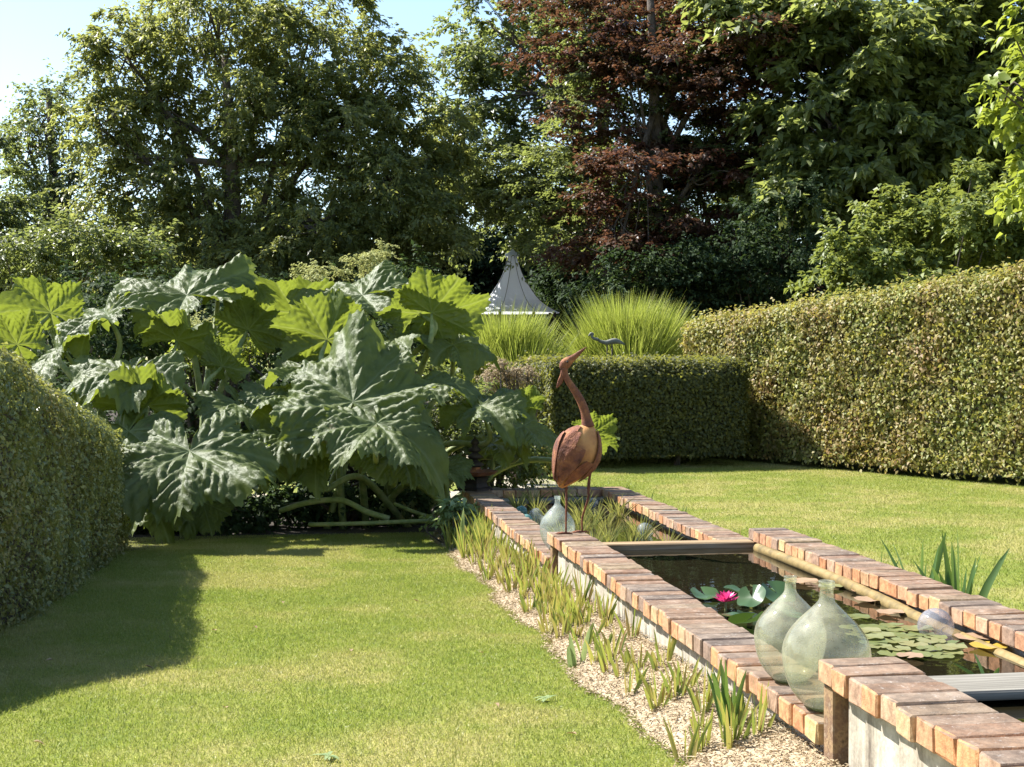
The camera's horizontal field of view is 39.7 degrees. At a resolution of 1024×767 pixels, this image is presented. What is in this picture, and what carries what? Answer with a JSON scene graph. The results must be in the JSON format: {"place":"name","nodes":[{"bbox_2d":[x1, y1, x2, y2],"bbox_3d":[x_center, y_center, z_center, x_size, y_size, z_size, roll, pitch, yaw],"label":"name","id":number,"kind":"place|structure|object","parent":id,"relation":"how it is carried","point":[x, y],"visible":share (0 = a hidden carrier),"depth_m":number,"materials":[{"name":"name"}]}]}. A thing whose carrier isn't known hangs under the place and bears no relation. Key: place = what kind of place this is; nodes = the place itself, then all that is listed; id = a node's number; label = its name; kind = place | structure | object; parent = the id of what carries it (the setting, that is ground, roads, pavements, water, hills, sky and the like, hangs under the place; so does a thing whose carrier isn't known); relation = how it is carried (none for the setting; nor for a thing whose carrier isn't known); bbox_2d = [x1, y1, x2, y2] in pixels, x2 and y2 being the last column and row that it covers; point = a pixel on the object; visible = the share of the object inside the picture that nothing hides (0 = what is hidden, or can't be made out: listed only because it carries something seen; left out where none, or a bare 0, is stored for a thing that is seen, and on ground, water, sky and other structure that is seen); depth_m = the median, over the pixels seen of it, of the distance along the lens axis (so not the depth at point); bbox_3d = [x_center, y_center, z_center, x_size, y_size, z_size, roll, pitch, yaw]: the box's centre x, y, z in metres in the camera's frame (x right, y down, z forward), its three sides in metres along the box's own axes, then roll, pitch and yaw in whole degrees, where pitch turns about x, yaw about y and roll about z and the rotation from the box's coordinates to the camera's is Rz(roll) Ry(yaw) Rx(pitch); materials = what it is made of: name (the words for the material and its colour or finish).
{"place":"outdoors","nodes":[
{"label":"outdoors","id":0,"kind":"place"},
{"bbox_2d":[64,381,450,427],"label":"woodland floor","id":1,"kind":"structure","parent":0,"point":[112,417],"depth_m":38.16,"materials":[{"name":"soil"}]},
{"bbox_2d":[0,55,108,382],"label":"broadleaf tree","id":2,"kind":"object","parent":1,"relation":"on","point":[54,180],"visible":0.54,"depth_m":43.55,"materials":[{"name":"green plant"}]},
{"bbox_2d":[0,121,108,344],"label":"broadleaf tree","id":3,"kind":"object","parent":1,"relation":"on","point":[9,213],"visible":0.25,"depth_m":33.84,"materials":[{"name":"green plant"}]},
{"bbox_2d":[69,186,260,353],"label":"evergreen tree","id":4,"kind":"object","parent":1,"relation":"on","point":[111,226],"visible":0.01,"depth_m":41.24,"materials":[{"name":"green plant"}]},
{"bbox_2d":[41,0,496,391],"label":"broadleaf tree","id":5,"kind":"object","parent":1,"relation":"on","point":[361,110],"visible":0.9,"depth_m":30.33,"materials":[{"name":"green plant"}]},
{"bbox_2d":[202,143,392,371],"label":"evergreen tree","id":6,"kind":"object","parent":1,"relation":"on","point":[323,215],"depth_m":45.37,"materials":[{"name":"green plant"}]},
{"bbox_2d":[369,195,513,371],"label":"evergreen tree","id":7,"kind":"object","parent":1,"relation":"on","point":[475,264],"visible":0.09,"depth_m":50.65,"materials":[{"name":"green plant"}]},
{"bbox_2d":[30,230,877,390],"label":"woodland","id":8,"kind":"object","parent":1,"relation":"on","point":[416,361],"depth_m":53.23,"materials":[{"name":"green plant"}]},
{"bbox_2d":[463,183,561,328],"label":"evergreen tree","id":9,"kind":"object","parent":1,"relation":"on","point":[494,268],"visible":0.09,"depth_m":50.85,"materials":[{"name":"green plant"}]},
{"bbox_2d":[485,249,559,347],"bbox_3d":[0.013,-1.332,36.980,2.443,4.349,2.443,0,1,-9],"label":"garden canopy","id":10,"kind":"object","parent":1,"relation":"on","point":[511,284],"visible":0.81,"depth_m":36.53,"materials":[{"name":"fabric"}]},
{"bbox_2d":[397,0,710,295],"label":"broadleaf tree","id":11,"kind":"object","parent":1,"relation":"on","point":[483,73],"visible":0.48,"depth_m":36.62,"materials":[{"name":"green plant"}]},
{"bbox_2d":[513,180,628,354],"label":"evergreen tree","id":12,"kind":"object","parent":1,"relation":"on","point":[543,280],"visible":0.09,"depth_m":42.20,"materials":[{"name":"green plant"}]},
{"bbox_2d":[535,187,715,346],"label":"evergreen tree","id":13,"kind":"object","parent":1,"relation":"on","point":[559,296],"visible":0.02,"depth_m":41.19,"materials":[{"name":"green plant"}]},
{"bbox_2d":[470,0,850,312],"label":"copper beech","id":14,"kind":"object","parent":1,"relation":"on","point":[645,62],"visible":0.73,"depth_m":30.50,"materials":[{"name":"red plant"}]},
{"bbox_2d":[666,117,820,302],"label":"evergreen tree","id":15,"kind":"object","parent":1,"relation":"on","point":[721,204],"visible":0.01,"depth_m":43.11,"materials":[{"name":"green plant"}]},
{"bbox_2d":[730,204,919,310],"bbox_3d":[9.117,-3.255,39.752,7.607,8.190,5.091,0,1,-9],"label":"evergreen tree","id":16,"kind":"object","parent":1,"relation":"on","point":[817,275],"visible":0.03,"depth_m":38.98,"materials":[{"name":"green plant"}]},
{"bbox_2d":[670,0,1023,276],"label":"broadleaf tree","id":17,"kind":"object","parent":1,"relation":"on","point":[903,78],"visible":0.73,"depth_m":28.46,"materials":[{"name":"green plant"}]},
{"bbox_2d":[252,454,569,500],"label":"gravel path","id":18,"kind":"structure","parent":0,"point":[453,493],"depth_m":17.21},
{"bbox_2d":[474,356,540,480],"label":"plume shrub","id":19,"kind":"object","parent":18,"relation":"on","point":[510,377],"visible":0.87,"depth_m":17.37,"materials":[{"name":"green plant"}]},
{"bbox_2d":[0,0,1021,357],"label":"sky","id":20,"kind":"structure","parent":0,"point":[28,28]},
{"bbox_2d":[0,358,1023,766],"bbox_3d":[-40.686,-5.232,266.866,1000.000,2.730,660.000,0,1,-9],"label":"ground","id":21,"kind":"structure","parent":0,"point":[998,480],"depth_m":6.17,"materials":[{"name":"plant"}]},
{"bbox_2d":[0,342,131,633],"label":"hedge","id":22,"kind":"object","parent":21,"relation":"on","point":[62,521],"visible":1,"depth_m":7.88,"materials":[{"name":"green plant"}]},
{"bbox_2d":[0,202,183,388],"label":"leafy shrub","id":23,"kind":"object","parent":21,"relation":"on","point":[104,247],"visible":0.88,"depth_m":23.70,"materials":[{"name":"green plant"}]},
{"bbox_2d":[32,349,283,506],"bbox_3d":[-3.667,0.627,15.005,4.371,1.988,2.577,0,1,-9],"label":"leafy shrub","id":24,"kind":"object","parent":21,"relation":"on","point":[191,414],"visible":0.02,"depth_m":14.65,"materials":[{"name":"green plant"}]},
{"bbox_2d":[10,237,484,389],"bbox_3d":[-4.114,-0.433,20.202,7.500,3.349,3.733,0,1,-9],"label":"dark shrub","id":25,"kind":"object","parent":21,"relation":"on","point":[100,345],"visible":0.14,"depth_m":19.59,"materials":[{"name":"green plant"}]},
{"bbox_2d":[126,504,456,550],"bbox_3d":[-3.896,1.279,12.712,7.120,0.090,4.149,0,1,-9],"label":"planting bed","id":26,"kind":"object","parent":21,"relation":"on","point":[282,530],"visible":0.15,"depth_m":12.37,"materials":[{"name":"soil"}]},
{"bbox_2d":[0,252,316,542],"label":"gunnera","id":27,"kind":"object","parent":26,"relation":"on","point":[215,474],"visible":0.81,"depth_m":11.90,"materials":[{"name":"green plant"}]},
{"bbox_2d":[161,326,263,444],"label":"leafy shrub","id":28,"kind":"object","parent":26,"relation":"on","point":[249,346],"visible":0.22,"depth_m":14.58,"materials":[{"name":"green plant"}]},
{"bbox_2d":[135,496,291,535],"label":"leafy shrub","id":29,"kind":"object","parent":26,"relation":"on","point":[234,523],"visible":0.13,"depth_m":12.24,"materials":[{"name":"green plant"}]},
{"bbox_2d":[235,470,450,530],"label":"leafy shrub","id":30,"kind":"object","parent":26,"relation":"on","point":[303,514],"visible":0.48,"depth_m":12.65,"materials":[{"name":"green plant"}]},
{"bbox_2d":[237,260,619,528],"bbox_3d":[-1.082,0.103,12.732,3.012,2.525,3.296,1,2,40],"label":"gunnera","id":31,"kind":"object","parent":26,"relation":"on","point":[365,368],"visible":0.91,"depth_m":12.09,"materials":[{"name":"green plant"}]},
{"bbox_2d":[189,238,401,479],"bbox_3d":[-2.418,-0.140,15.470,2.469,2.921,0.899,0,1,-9],"label":"plume shrub","id":32,"kind":"object","parent":21,"relation":"on","point":[313,272],"visible":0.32,"depth_m":15.42,"materials":[{"name":"green plant"}]},
{"bbox_2d":[237,341,462,507],"bbox_3d":[-1.491,0.495,14.961,2.754,2.301,2.218,0,1,-9],"label":"leafy shrub","id":33,"kind":"object","parent":21,"relation":"on","point":[351,468],"depth_m":14.97,"materials":[{"name":"green plant"}]},
{"bbox_2d":[419,496,483,542],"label":"leafy shrub","id":34,"kind":"object","parent":21,"relation":"on","point":[453,505],"visible":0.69,"depth_m":11.12,"materials":[{"name":"green plant"}]},
{"bbox_2d":[414,351,552,491],"bbox_3d":[-0.483,0.468,14.464,1.958,1.746,1.484,0,1,-9],"label":"leafy shrub","id":35,"kind":"object","parent":21,"relation":"on","point":[524,477],"visible":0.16,"depth_m":14.36,"materials":[{"name":"green plant"}]},
{"bbox_2d":[431,295,577,452],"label":"ornamental grass","id":36,"kind":"object","parent":21,"relation":"on","point":[511,342],"depth_m":22.66,"materials":[{"name":"plant"}]},
{"bbox_2d":[462,486,749,568],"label":"raised pond","id":37,"kind":"structure","parent":21,"relation":"on","point":[519,526],"depth_m":10.50,"materials":[{"name":"brick"}]},
{"bbox_2d":[457,436,497,491],"bbox_3d":[-0.320,0.681,12.268,0.379,0.478,0.379,-1,1,-31],"label":"pagoda ornament","id":38,"kind":"object","parent":37,"relation":"on","point":[480,477],"visible":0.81,"depth_m":12.22,"materials":[{"name":"stone"}]},
{"bbox_2d":[506,500,689,541],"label":"pond water","id":39,"kind":"structure","parent":37,"relation":"in","point":[538,517],"depth_m":10.84,"materials":[{"name":"black liquid"}]},
{"bbox_2d":[537,503,562,522],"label":"pond reed","id":40,"kind":"object","parent":39,"relation":"on","point":[548,517],"visible":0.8,"depth_m":10.68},
{"bbox_2d":[589,520,631,541],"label":"pond reed","id":41,"kind":"object","parent":39,"relation":"on","point":[613,538],"visible":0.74,"depth_m":9.57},
{"bbox_2d":[619,522,657,541],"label":"pond reed","id":42,"kind":"object","parent":39,"relation":"on","point":[634,537],"visible":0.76,"depth_m":9.51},
{"bbox_2d":[627,515,663,538],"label":"pond reed","id":43,"kind":"object","parent":39,"relation":"on","point":[646,535],"visible":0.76,"depth_m":9.75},
{"bbox_2d":[588,332,624,356],"bbox_3d":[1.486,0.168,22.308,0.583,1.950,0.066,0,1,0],"label":"bird ornament","id":44,"kind":"object","parent":21,"relation":"on","point":[612,341],"visible":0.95,"depth_m":22.27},
{"bbox_2d":[547,285,705,357],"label":"ornamental grass","id":45,"kind":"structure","parent":21,"relation":"on","point":[639,330],"depth_m":23.71,"materials":[{"name":"plant"}]},
{"bbox_2d":[507,350,753,465],"bbox_3d":[1.666,0.347,20.993,3.137,1.703,2.618,0,1,-14],"label":"hedge","id":46,"kind":"object","parent":21,"relation":"on","point":[678,406],"visible":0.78,"depth_m":19.96,"materials":[{"name":"green plant"}]},
{"bbox_2d":[555,230,736,351],"bbox_3d":[2.639,-0.983,28.057,3.571,4.112,2.660,0,1,-9],"label":"dark shrub","id":47,"kind":"object","parent":21,"relation":"on","point":[650,261],"visible":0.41,"depth_m":27.76,"materials":[{"name":"green plant"}]},
{"bbox_2d":[454,546,838,766],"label":"mulch strip","id":48,"kind":"object","parent":21,"relation":"on","point":[718,738],"visible":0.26,"depth_m":4.84,"materials":[{"name":"gravel"}]},
{"bbox_2d":[450,517,477,558],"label":"iris","id":49,"kind":"object","parent":48,"relation":"on","point":[462,544],"visible":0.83,"depth_m":9.96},
{"bbox_2d":[490,555,509,583],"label":"iris","id":50,"kind":"object","parent":48,"relation":"on","point":[502,565],"visible":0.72,"depth_m":8.53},
{"bbox_2d":[492,564,524,592],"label":"iris","id":51,"kind":"object","parent":48,"relation":"on","point":[508,580],"visible":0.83,"depth_m":8.02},
{"bbox_2d":[512,542,534,576],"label":"iris","id":52,"kind":"object","parent":48,"relation":"on","point":[528,561],"visible":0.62,"depth_m":8.39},
{"bbox_2d":[519,591,541,612],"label":"iris","id":53,"kind":"object","parent":48,"relation":"on","point":[524,607],"visible":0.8,"depth_m":7.31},
{"bbox_2d":[524,539,547,572],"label":"iris","id":54,"kind":"object","parent":48,"relation":"on","point":[533,557],"visible":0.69,"depth_m":8.35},
{"bbox_2d":[526,570,562,602],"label":"iris","id":55,"kind":"object","parent":48,"relation":"on","point":[537,593],"visible":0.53,"depth_m":7.43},
{"bbox_2d":[537,596,567,635],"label":"iris","id":56,"kind":"object","parent":48,"relation":"on","point":[542,627],"visible":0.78,"depth_m":6.75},
{"bbox_2d":[547,574,572,606],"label":"iris","id":57,"kind":"object","parent":48,"relation":"on","point":[563,591],"visible":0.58,"depth_m":7.15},
{"bbox_2d":[551,610,571,638],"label":"iris","id":58,"kind":"object","parent":48,"relation":"on","point":[565,626],"visible":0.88,"depth_m":6.52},
{"bbox_2d":[557,602,587,628],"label":"iris","id":59,"kind":"object","parent":48,"relation":"on","point":[571,619],"visible":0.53,"depth_m":6.68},
{"bbox_2d":[561,587,587,613],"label":"iris","id":60,"kind":"object","parent":48,"relation":"on","point":[569,603],"visible":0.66,"depth_m":6.93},
{"bbox_2d":[567,627,589,667],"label":"iris","id":61,"kind":"object","parent":48,"relation":"on","point":[571,658],"visible":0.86,"depth_m":5.87,"materials":[{"name":"green plant"}]},
{"bbox_2d":[570,568,593,602],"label":"iris","id":62,"kind":"object","parent":48,"relation":"on","point":[579,590],"visible":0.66,"depth_m":7.13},
{"bbox_2d":[572,604,592,626],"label":"iris","id":63,"kind":"object","parent":48,"relation":"on","point":[578,617],"visible":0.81,"depth_m":6.62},
{"bbox_2d":[594,583,618,621],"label":"iris","id":64,"kind":"object","parent":48,"relation":"on","point":[607,612],"visible":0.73,"depth_m":6.57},
{"bbox_2d":[593,624,622,664],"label":"iris","id":65,"kind":"object","parent":48,"relation":"on","point":[608,650],"visible":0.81,"depth_m":5.71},
{"bbox_2d":[596,643,620,672],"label":"iris","id":66,"kind":"object","parent":48,"relation":"on","point":[602,664],"visible":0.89,"depth_m":5.58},
{"bbox_2d":[600,625,627,653],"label":"iris","id":67,"kind":"object","parent":48,"relation":"on","point":[621,643],"visible":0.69,"depth_m":5.82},
{"bbox_2d":[609,649,630,677],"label":"iris","id":68,"kind":"object","parent":48,"relation":"on","point":[616,670],"visible":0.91,"depth_m":5.45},
{"bbox_2d":[613,608,641,640],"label":"iris","id":69,"kind":"object","parent":48,"relation":"on","point":[637,629],"visible":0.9,"depth_m":6.07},
{"bbox_2d":[624,662,648,696],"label":"iris","id":70,"kind":"object","parent":48,"relation":"on","point":[629,688],"visible":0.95,"depth_m":5.21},
{"bbox_2d":[636,666,672,700],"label":"iris","id":71,"kind":"object","parent":48,"relation":"on","point":[648,687],"visible":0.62,"depth_m":5.04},
{"bbox_2d":[642,682,671,711],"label":"iris","id":72,"kind":"object","parent":48,"relation":"on","point":[662,693],"visible":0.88,"depth_m":4.92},
{"bbox_2d":[654,630,676,663],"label":"iris","id":73,"kind":"object","parent":48,"relation":"on","point":[671,645],"visible":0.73,"depth_m":5.49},
{"bbox_2d":[659,658,696,699],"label":"iris","id":74,"kind":"object","parent":48,"relation":"on","point":[682,690],"visible":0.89,"depth_m":4.97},
{"bbox_2d":[667,655,702,688],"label":"iris","id":75,"kind":"object","parent":48,"relation":"on","point":[693,681],"visible":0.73,"depth_m":5.03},
{"bbox_2d":[663,716,713,763],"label":"iris","id":76,"kind":"object","parent":48,"relation":"on","point":[694,750],"visible":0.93,"depth_m":4.31,"materials":[{"name":"plant"}]},
{"bbox_2d":[685,664,713,714],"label":"iris","id":77,"kind":"object","parent":48,"relation":"on","point":[696,702],"visible":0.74,"depth_m":4.69,"materials":[{"name":"plant"}]},
{"bbox_2d":[688,705,712,752],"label":"iris","id":78,"kind":"object","parent":48,"relation":"on","point":[707,738],"visible":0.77,"depth_m":4.36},
{"bbox_2d":[707,660,746,727],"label":"iris","id":79,"kind":"object","parent":48,"relation":"on","point":[724,691],"visible":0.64,"depth_m":4.49,"materials":[{"name":"plant"}]},
{"bbox_2d":[716,691,751,739],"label":"iris","id":80,"kind":"object","parent":48,"relation":"on","point":[741,725],"visible":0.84,"depth_m":4.30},
{"bbox_2d":[718,706,751,749],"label":"iris","id":81,"kind":"object","parent":48,"relation":"on","point":[726,737],"visible":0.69,"depth_m":4.26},
{"bbox_2d":[729,692,758,729],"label":"iris","id":82,"kind":"object","parent":48,"relation":"on","point":[741,710],"visible":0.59,"depth_m":4.45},
{"bbox_2d":[751,682,775,734],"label":"iris","id":83,"kind":"object","parent":48,"relation":"on","point":[762,713],"visible":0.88,"depth_m":4.32,"materials":[{"name":"plant"}]},
{"bbox_2d":[655,172,863,320],"bbox_3d":[4.849,-1.538,28.198,4.372,5.208,3.528,0,1,-9],"label":"dark shrub","id":84,"kind":"object","parent":21,"relation":"on","point":[759,253],"visible":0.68,"depth_m":27.71,"materials":[{"name":"green plant"}]},
{"bbox_2d":[547,528,1023,755],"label":"raised pond","id":85,"kind":"structure","parent":21,"relation":"on","point":[697,629],"depth_m":5.85,"materials":[{"name":"brick"}]},
{"bbox_2d":[552,347,601,533],"bbox_3d":[0.375,0.325,8.075,0.286,1.068,0.226,0,1,-9],"label":"heron statue","id":86,"kind":"object","parent":85,"relation":"on","point":[577,453],"visible":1,"depth_m":8.04,"materials":[{"name":"metal"}]},
{"bbox_2d":[754,575,826,683],"bbox_3d":[0.872,0.768,4.449,0.225,0.330,0.225,0,1,-9],"label":"demijohn","id":87,"kind":"object","parent":85,"relation":"on","point":[793,678],"visible":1,"depth_m":4.42,"materials":[{"name":"green glass"}]},
{"bbox_2d":[618,548,1023,675],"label":"pond water","id":88,"kind":"structure","parent":85,"relation":"in","point":[804,644],"depth_m":6.19,"materials":[{"name":"black liquid"}]},
{"bbox_2d":[602,539,754,550],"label":"timber beam","id":89,"kind":"structure","parent":88,"relation":"on","point":[687,544],"depth_m":8.19,"materials":[{"name":"brown wood"}]},
{"bbox_2d":[690,586,718,599],"bbox_3d":[0.884,0.959,6.501,0.138,0.038,0.136,0,1,-9],"label":"lily pad","id":90,"kind":"object","parent":88,"relation":"on","point":[709,592],"visible":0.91,"depth_m":6.51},
{"bbox_2d":[714,590,739,609],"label":"water lily","id":91,"kind":"object","parent":88,"relation":"on","point":[725,597],"visible":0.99,"depth_m":6.21,"materials":[{"name":"pink plant"}]},
{"bbox_2d":[728,611,764,623],"bbox_3d":[0.954,0.957,5.792,0.162,0.070,0.150,0,1,-9],"label":"lily pad","id":92,"kind":"object","parent":88,"relation":"on","point":[739,618],"visible":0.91,"depth_m":5.76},
{"bbox_2d":[737,585,765,606],"bbox_3d":[1.060,0.941,6.296,0.117,0.082,0.124,0,1,-9],"label":"lily pad","id":93,"kind":"object","parent":88,"relation":"on","point":[747,599],"visible":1,"depth_m":6.30,"materials":[{"name":"plant"}]},
{"bbox_2d":[761,581,795,602],"bbox_3d":[1.206,0.941,6.418,0.150,0.077,0.148,0,1,22],"label":"lily pad","id":94,"kind":"object","parent":88,"relation":"on","point":[788,592],"visible":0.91,"depth_m":6.43,"materials":[{"name":"plant"}]},
{"bbox_2d":[772,604,803,617],"bbox_3d":[1.178,0.967,6.043,0.142,0.040,0.145,0,1,-9],"label":"lily pad","id":95,"kind":"object","parent":88,"relation":"on","point":[788,610],"visible":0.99,"depth_m":6.08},
{"bbox_2d":[753,544,1023,665],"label":"floating pole","id":96,"kind":"object","parent":88,"relation":"on","point":[848,584],"visible":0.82,"depth_m":6.47,"materials":[{"name":"wood"}]},
{"bbox_2d":[934,643,967,649],"bbox_3d":[1.669,0.999,5.393,0.124,0.008,0.124,0,1,-9],"label":"lily pad","id":97,"kind":"object","parent":88,"relation":"on","point":[951,646],"visible":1,"depth_m":5.40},
{"bbox_2d":[969,641,1007,648],"bbox_3d":[1.814,0.995,5.404,0.141,0.006,0.140,0,1,-9],"label":"lily pad","id":98,"kind":"object","parent":88,"relation":"on","point":[981,645],"visible":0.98,"depth_m":5.40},
{"bbox_2d":[782,580,871,711],"bbox_3d":[0.909,0.755,4.105,0.255,0.370,0.255,0,1,-9],"label":"demijohn","id":99,"kind":"object","parent":85,"relation":"on","point":[815,704],"visible":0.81,"depth_m":4.09,"materials":[{"name":"green glass"}]},
{"bbox_2d":[676,257,1023,485],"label":"hedge","id":100,"kind":"object","parent":21,"relation":"on","point":[927,374],"visible":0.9,"depth_m":18.75,"materials":[{"name":"green plant"}]},
{"bbox_2d":[784,146,1023,299],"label":"bright shrub","id":101,"kind":"object","parent":21,"relation":"on","point":[957,233],"visible":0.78,"depth_m":22.77,"materials":[{"name":"green plant"}]},
{"bbox_2d":[880,533,945,580],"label":"iris","id":102,"kind":"object","parent":21,"relation":"on","point":[937,560],"visible":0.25,"depth_m":7.00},
{"bbox_2d":[819,657,1023,766],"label":"raised pond","id":103,"kind":"structure","parent":21,"relation":"on","point":[888,712],"depth_m":3.53,"materials":[{"name":"brick"}]},
{"bbox_2d":[978,699,1023,721],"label":"pond water","id":104,"kind":"structure","parent":103,"relation":"in","point":[1014,709],"depth_m":3.80,"materials":[{"name":"black liquid"}]},
{"bbox_2d":[928,672,1023,700],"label":"grey plank","id":105,"kind":"object","parent":104,"relation":"on","point":[993,686],"depth_m":3.88,"materials":[{"name":"wood"}]},
{"bbox_2d":[913,532,1009,597],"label":"iris","id":106,"kind":"object","parent":21,"relation":"on","point":[952,579],"visible":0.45,"depth_m":6.55,"materials":[{"name":"plant"}]},
{"bbox_2d":[964,0,1023,240],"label":"broadleaf tree","id":107,"kind":"object","parent":21,"relation":"on","point":[1011,121],"visible":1,"depth_m":12.79,"materials":[{"name":"green plant"}]},
{"bbox_2d":[534,455,1023,609],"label":"lawn grass","id":108,"kind":"structure","parent":0,"point":[859,501],"depth_m":14.79,"materials":[{"name":"plant"}]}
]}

